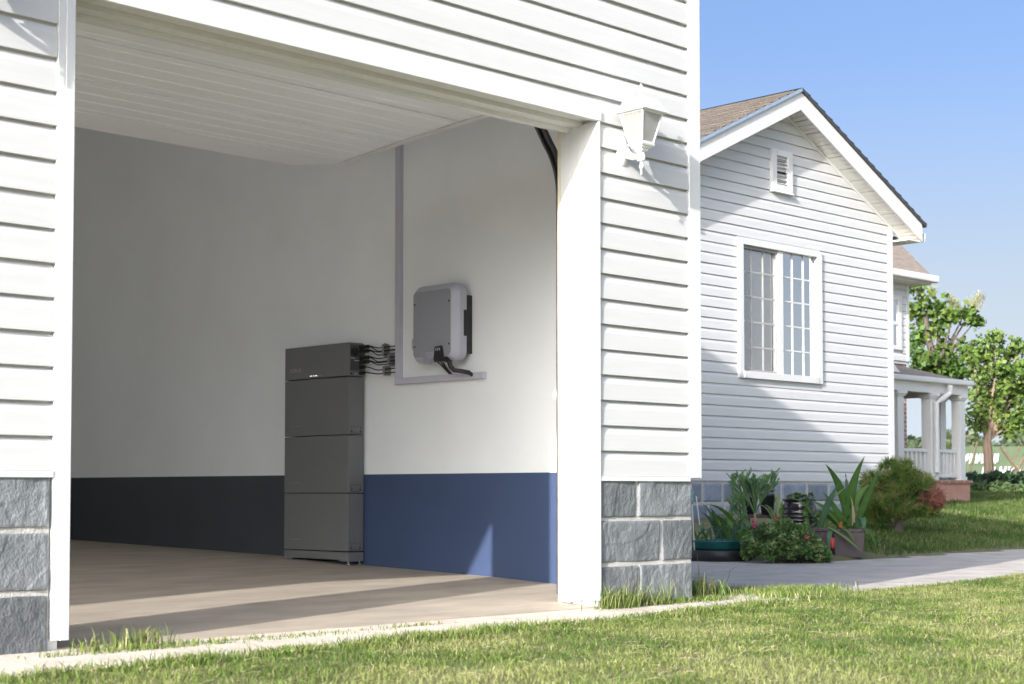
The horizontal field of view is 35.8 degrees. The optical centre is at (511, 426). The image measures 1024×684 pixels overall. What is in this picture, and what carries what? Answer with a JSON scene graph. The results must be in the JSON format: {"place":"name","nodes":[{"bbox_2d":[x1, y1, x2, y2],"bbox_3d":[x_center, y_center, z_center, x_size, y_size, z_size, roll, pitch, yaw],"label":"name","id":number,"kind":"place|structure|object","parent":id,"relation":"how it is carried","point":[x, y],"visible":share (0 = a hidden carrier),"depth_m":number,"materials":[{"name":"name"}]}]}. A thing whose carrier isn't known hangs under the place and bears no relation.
{"place":"outdoors","nodes":[
{"label":"outdoors","id":0,"kind":"place"},
{"bbox_2d":[57,540,593,649],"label":"garage floor","id":1,"kind":"structure","parent":0,"point":[186,593],"depth_m":7.88,"materials":[{"name":"concrete"}]},
{"bbox_2d":[284,342,363,565],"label":"battery tower","id":2,"kind":"structure","parent":1,"relation":"on","point":[324,422],"depth_m":10.13,"materials":[{"name":"black plastic"}]},
{"bbox_2d":[359,343,394,356],"bbox_3d":[-0.835,-0.479,9.940,0.060,0.086,0.323,2,-3,-45],"label":"cable bundle","id":3,"kind":"object","parent":2,"relation":"attached to","point":[385,350],"visible":1,"depth_m":9.91,"materials":[{"name":"black plastic"}]},
{"bbox_2d":[359,353,394,365],"bbox_3d":[-0.835,-0.414,9.937,0.060,0.080,0.323,2,-3,-45],"label":"cable bundle","id":4,"kind":"object","parent":2,"relation":"attached to","point":[390,360],"visible":1,"depth_m":9.90,"materials":[{"name":"black plastic"}]},
{"bbox_2d":[359,365,394,375],"bbox_3d":[-0.835,-0.357,9.935,0.060,0.077,0.323,2,-3,-45],"label":"cable bundle","id":5,"kind":"object","parent":2,"relation":"attached to","point":[386,370],"visible":1,"depth_m":9.89,"materials":[{"name":"black plastic"}]},
{"bbox_2d":[0,500,1023,683],"bbox_3d":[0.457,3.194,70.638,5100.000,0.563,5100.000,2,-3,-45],"label":"ground","id":6,"kind":"structure","parent":0,"point":[866,555],"depth_m":5.78,"materials":[{"name":"green plant"}]},
{"bbox_2d":[0,0,701,654],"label":"garage","id":7,"kind":"structure","parent":6,"relation":"on","point":[164,306],"depth_m":8.95,"materials":[{"name":"paint"}]},
{"bbox_2d":[75,21,489,164],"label":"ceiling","id":8,"kind":"structure","parent":7,"relation":"attached to","point":[132,85],"depth_m":8.12,"materials":[{"name":"white wood"}]},
{"bbox_2d":[395,144,486,384],"bbox_3d":[-0.439,-1.749,9.608,0.034,2.953,0.792,2,-3,-45],"label":"cable duct","id":9,"kind":"object","parent":7,"relation":"attached to","point":[399,173],"visible":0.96,"depth_m":9.82,"materials":[{"name":"grey plastic"}]},
{"bbox_2d":[412,282,472,376],"bbox_3d":[-0.430,-0.569,9.454,0.168,0.560,0.469,2,-3,-45],"label":"inverter","id":10,"kind":"object","parent":7,"relation":"attached to","point":[442,323],"visible":1,"depth_m":9.36,"materials":[{"name":"light grey plastic"},{"name":"grey painted metal"},{"name":"black plastic"}]},
{"bbox_2d":[534,127,557,593],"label":"door track","id":11,"kind":"structure","parent":7,"relation":"attached to","point":[549,146],"depth_m":8.15,"materials":[{"name":"metal"}]},
{"bbox_2d":[614,84,668,174],"bbox_3d":[0.635,-1.494,7.956,0.196,0.460,0.233,2,-3,-45],"label":"wall lantern","id":12,"kind":"object","parent":7,"relation":"attached to","point":[641,115],"depth_m":7.92,"materials":[{"name":"white paint"}]},
{"bbox_2d":[0,593,803,677],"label":"apron","id":13,"kind":"object","parent":6,"relation":"on","point":[11,662],"visible":0.48,"depth_m":6.28,"materials":[{"name":"concrete"}]},
{"bbox_2d":[700,576,715,594],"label":"dry weed","id":14,"kind":"object","parent":13,"relation":"on","point":[708,584],"visible":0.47,"depth_m":8.79,"materials":[{"name":"plant"}]},
{"bbox_2d":[0,557,859,681],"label":"edge weeds","id":15,"kind":"object","parent":6,"relation":"on","point":[699,593],"visible":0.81,"depth_m":6.50,"materials":[{"name":"green plant"}]},
{"bbox_2d":[694,522,710,538],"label":"spiky plant","id":16,"kind":"object","parent":6,"relation":"on","point":[701,536],"visible":0.34,"depth_m":14.99,"materials":[{"name":"green plant"}]},
{"bbox_2d":[701,502,738,538],"bbox_3d":[1.997,0.923,15.203,0.372,0.417,0.224,0,-2,-1],"label":"spiky plant","id":17,"kind":"object","parent":6,"relation":"on","point":[712,519],"visible":0.46,"depth_m":15.18,"materials":[{"name":"green plant"}]},
{"bbox_2d":[708,504,747,538],"bbox_3d":[2.045,0.934,14.879,0.499,0.422,0.211,1,-2,-13],"label":"spiky plant","id":18,"kind":"object","parent":6,"relation":"on","point":[731,522],"visible":0.4,"depth_m":14.89,"materials":[{"name":"green plant"}]},
{"bbox_2d":[730,521,752,538],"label":"spiky plant","id":19,"kind":"object","parent":6,"relation":"on","point":[741,531],"visible":0.32,"depth_m":14.60,"materials":[{"name":"green plant"}]},
{"bbox_2d":[726,468,779,534],"bbox_3d":[2.340,0.753,15.440,0.511,0.722,0.388,1,-3,-23],"label":"pencil cactus","id":20,"kind":"object","parent":6,"relation":"on","point":[754,485],"visible":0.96,"depth_m":15.39,"materials":[{"name":"green plant"}]},
{"bbox_2d":[738,514,775,525],"bbox_3d":[2.548,0.996,16.318,0.400,0.184,0.240,0,-2,0],"label":"plant bench","id":21,"kind":"object","parent":6,"relation":"on","point":[749,516],"visible":0.33,"depth_m":16.20,"materials":[{"name":"wood"}]},
{"bbox_2d":[741,496,756,513],"bbox_3d":[2.455,0.811,16.403,0.191,0.190,0.191,2,-3,-45],"label":"nursery pot","id":22,"kind":"object","parent":21,"relation":"on","point":[749,509],"visible":0.23,"depth_m":16.33,"materials":[{"name":"plastic"}]},
{"bbox_2d":[758,484,775,514],"bbox_3d":[2.617,0.731,16.258,0.199,0.337,0.181,0,-2,12],"label":"nursery pot","id":23,"kind":"object","parent":21,"relation":"on","point":[769,500],"visible":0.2,"depth_m":16.19,"materials":[{"name":"plastic"}]},
{"bbox_2d":[761,492,783,523],"bbox_3d":[2.709,0.863,16.095,0.401,0.408,0.210,0,-2,7],"label":"spiky plant","id":24,"kind":"object","parent":6,"relation":"on","point":[779,510],"visible":0.48,"depth_m":16.09,"materials":[{"name":"green plant"}]},
{"bbox_2d":[782,492,819,527],"bbox_3d":[2.821,0.874,15.478,0.332,0.484,0.390,0,-2,-8],"label":"glazed jar","id":25,"kind":"object","parent":6,"relation":"on","point":[793,509],"visible":0.48,"depth_m":15.38,"materials":[{"name":"ceramic"}]},
{"bbox_2d":[691,88,926,519],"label":"house","id":26,"kind":"structure","parent":6,"relation":"on","point":[807,211],"depth_m":18.80,"materials":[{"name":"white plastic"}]},
{"bbox_2d":[736,238,822,383],"bbox_3d":[3.129,-1.338,18.649,1.646,1.600,0.158,2,-3,-45],"label":"window","id":27,"kind":"structure","parent":26,"relation":"in","point":[780,320],"depth_m":18.62,"materials":[{"name":"white glass"}]},
{"bbox_2d":[811,528,828,547],"bbox_3d":[2.780,1.042,14.504,0.283,0.233,0.273,0,-2,0],"label":"square pot","id":28,"kind":"object","parent":6,"relation":"on","point":[823,535],"visible":0.3,"depth_m":14.38,"materials":[{"name":"concrete"}]},
{"bbox_2d":[830,537,834,548],"bbox_3d":[2.844,1.031,14.050,0.044,0.105,0.043,2,-3,-45],"label":"red bottle","id":29,"kind":"object","parent":6,"relation":"on","point":[832,542],"visible":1,"depth_m":14.04,"materials":[{"name":"plastic"}]},
{"bbox_2d":[793,456,878,550],"bbox_3d":[2.938,0.715,14.350,0.758,0.895,0.365,0,-2,0],"label":"strap lily","id":30,"kind":"object","parent":6,"relation":"on","point":[849,496],"visible":0.99,"depth_m":14.37,"materials":[{"name":"green plant"}]},
{"bbox_2d":[831,528,865,557],"bbox_3d":[3.041,1.054,14.405,0.304,0.262,0.294,0,-2,0],"label":"square pot","id":31,"kind":"object","parent":6,"relation":"on","point":[843,547],"visible":0.73,"depth_m":14.28,"materials":[{"name":"concrete"}]},
{"bbox_2d":[855,455,947,533],"bbox_3d":[4.194,0.736,17.162,1.062,0.890,0.766,0,-2,9],"label":"pine shrub","id":32,"kind":"object","parent":6,"relation":"on","point":[898,501],"visible":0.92,"depth_m":17.02,"materials":[{"name":"green plant"}]},
{"bbox_2d":[893,245,938,458],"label":"turret wing","id":33,"kind":"structure","parent":6,"relation":"on","point":[909,270],"depth_m":26.96,"materials":[{"name":"white wood"}]},
{"bbox_2d":[893,295,901,349],"bbox_3d":[6.381,-1.778,26.738,0.720,0.920,0.040,2,-3,-45],"label":"window","id":34,"kind":"structure","parent":33,"relation":"in","point":[897,300],"depth_m":26.90,"materials":[{"name":"white glass"}]},
{"bbox_2d":[815,490,1023,555],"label":"back lawn grass","id":35,"kind":"structure","parent":6,"relation":"on","point":[988,510],"depth_m":18.14,"materials":[{"name":"green plant"}]},
{"bbox_2d":[894,364,973,501],"bbox_3d":[4.774,-0.015,23.546,4.450,2.700,2.222,2,-3,-45],"label":"porch","id":36,"kind":"object","parent":6,"relation":"on","point":[933,392],"visible":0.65,"depth_m":23.76,"materials":[{"name":"white wood"}]},
{"bbox_2d":[908,284,986,449],"bbox_3d":[10.390,-0.999,37.936,2.042,5.252,1.555,0,-2,7],"label":"garden tree","id":37,"kind":"object","parent":6,"relation":"on","point":[931,359],"visible":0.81,"depth_m":37.91,"materials":[{"name":"green plant"}]},
{"bbox_2d":[907,428,1023,479],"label":"treeline","id":38,"kind":"object","parent":6,"relation":"on","point":[914,442],"visible":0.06,"depth_m":119.57,"materials":[{"name":"green plant"}]},
{"bbox_2d":[969,441,977,472],"bbox_3d":[9.853,0.882,34.000,0.331,1.176,0.043,0,-2,9],"label":"tree stake","id":39,"kind":"object","parent":6,"relation":"on","point":[974,452],"visible":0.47,"depth_m":33.98,"materials":[{"name":"brown wood"}]},
{"bbox_2d":[966,471,989,484],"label":"hedge shrub","id":40,"kind":"object","parent":6,"relation":"on","point":[974,475],"visible":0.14,"depth_m":32.84,"materials":[{"name":"green plant"}]},
{"bbox_2d":[970,481,992,491],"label":"hedge shrub","id":41,"kind":"object","parent":6,"relation":"on","point":[979,486],"visible":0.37,"depth_m":31.83,"materials":[{"name":"green plant"}]},
{"bbox_2d":[950,446,1023,477],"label":"banner fence","id":42,"kind":"object","parent":6,"relation":"on","point":[1002,463],"visible":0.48,"depth_m":47.98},
{"bbox_2d":[958,327,1023,473],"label":"garden tree","id":43,"kind":"object","parent":6,"relation":"on","point":[991,415],"visible":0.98,"depth_m":35.90,"materials":[{"name":"green plant"}]},
{"bbox_2d":[985,480,1008,490],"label":"hedge shrub","id":44,"kind":"object","parent":6,"relation":"on","point":[996,485],"visible":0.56,"depth_m":31.86,"materials":[{"name":"green plant"}]},
{"bbox_2d":[981,469,1015,484],"bbox_3d":[10.139,1.199,33.056,0.677,0.664,0.749,2,-3,-45],"label":"hedge shrub","id":45,"kind":"object","parent":6,"relation":"on","point":[995,475],"visible":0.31,"depth_m":32.93,"materials":[{"name":"green plant"}]},
{"bbox_2d":[1000,446,1019,471],"bbox_3d":[10.870,0.948,34.000,0.788,1.071,0.070,0,-2,-3],"label":"tree stake","id":46,"kind":"object","parent":6,"relation":"on","point":[1008,457],"visible":0.83,"depth_m":33.98,"materials":[{"name":"brown wood"}]},
{"bbox_2d":[1004,482,1023,491],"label":"hedge shrub","id":47,"kind":"object","parent":6,"relation":"on","point":[1016,487],"visible":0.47,"depth_m":31.78,"materials":[{"name":"green plant"}]},
{"bbox_2d":[1008,446,1019,473],"bbox_3d":[10.697,0.937,34.000,0.443,1.071,0.044,0,-2,6],"label":"tree stake","id":48,"kind":"object","parent":6,"relation":"on","point":[1016,453],"visible":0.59,"depth_m":33.98,"materials":[{"name":"brown wood"}]},
{"bbox_2d":[1007,472,1020,483],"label":"hedge shrub","id":49,"kind":"object","parent":6,"relation":"on","point":[1013,481],"visible":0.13,"depth_m":33.31,"materials":[{"name":"green plant"}]},
{"bbox_2d":[1015,470,1023,483],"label":"hedge shrub","id":50,"kind":"object","parent":6,"relation":"on","point":[1020,480],"visible":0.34,"depth_m":33.14,"materials":[{"name":"green plant"}]},
{"bbox_2d":[1015,456,1023,474],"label":"tree stake","id":51,"kind":"object","parent":6,"relation":"on","point":[1020,463],"visible":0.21,"depth_m":33.98,"materials":[{"name":"brown wood"}]},
{"bbox_2d":[691,549,1023,591],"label":"path","id":52,"kind":"structure","parent":0,"point":[884,572],"depth_m":12.52,"materials":[{"name":"concrete"}]},
{"bbox_2d":[691,480,694,549],"bbox_3d":[1.621,0.800,14.200,0.061,0.753,0.012,2,-3,-38],"label":"garden cane","id":53,"kind":"object","parent":52,"relation":"on","point":[692,520],"visible":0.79,"depth_m":14.20,"materials":[{"name":"grey"}]},
{"bbox_2d":[691,489,693,503],"bbox_3d":[1.591,0.625,14.178,0.086,0.130,0.041,0,-2,-7],"label":"teal cloth","id":54,"kind":"object","parent":53,"relation":"hanging from","point":[692,494],"visible":0.43,"depth_m":14.17,"materials":[{"name":"teal fabric"}]},
{"bbox_2d":[691,523,751,561],"bbox_3d":[1.869,1.043,14.355,0.627,0.364,0.627,-1,-2,17],"label":"planter basin","id":55,"kind":"object","parent":52,"relation":"on","point":[721,549],"visible":0.66,"depth_m":14.11,"materials":[{"name":"teal plastic"}]},
{"bbox_2d":[696,496,699,524],"bbox_3d":[1.715,0.771,14.600,0.046,0.266,0.011,1,-2,-18],"label":"garden cane","id":56,"kind":"object","parent":55,"relation":"in","point":[697,510],"visible":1,"depth_m":14.60,"materials":[{"name":"grey"}]},
{"bbox_2d":[739,516,832,563],"bbox_3d":[2.397,0.990,13.894,0.722,0.420,0.725,2,-3,-45],"label":"flowering bush","id":57,"kind":"object","parent":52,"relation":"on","point":[787,538],"visible":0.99,"depth_m":13.75,"materials":[{"name":"green plant"}]},
{"bbox_2d":[699,0,1023,444],"label":"sky","id":58,"kind":"structure","parent":0,"point":[931,92],"materials":[{"name":"blue"}]}
]}

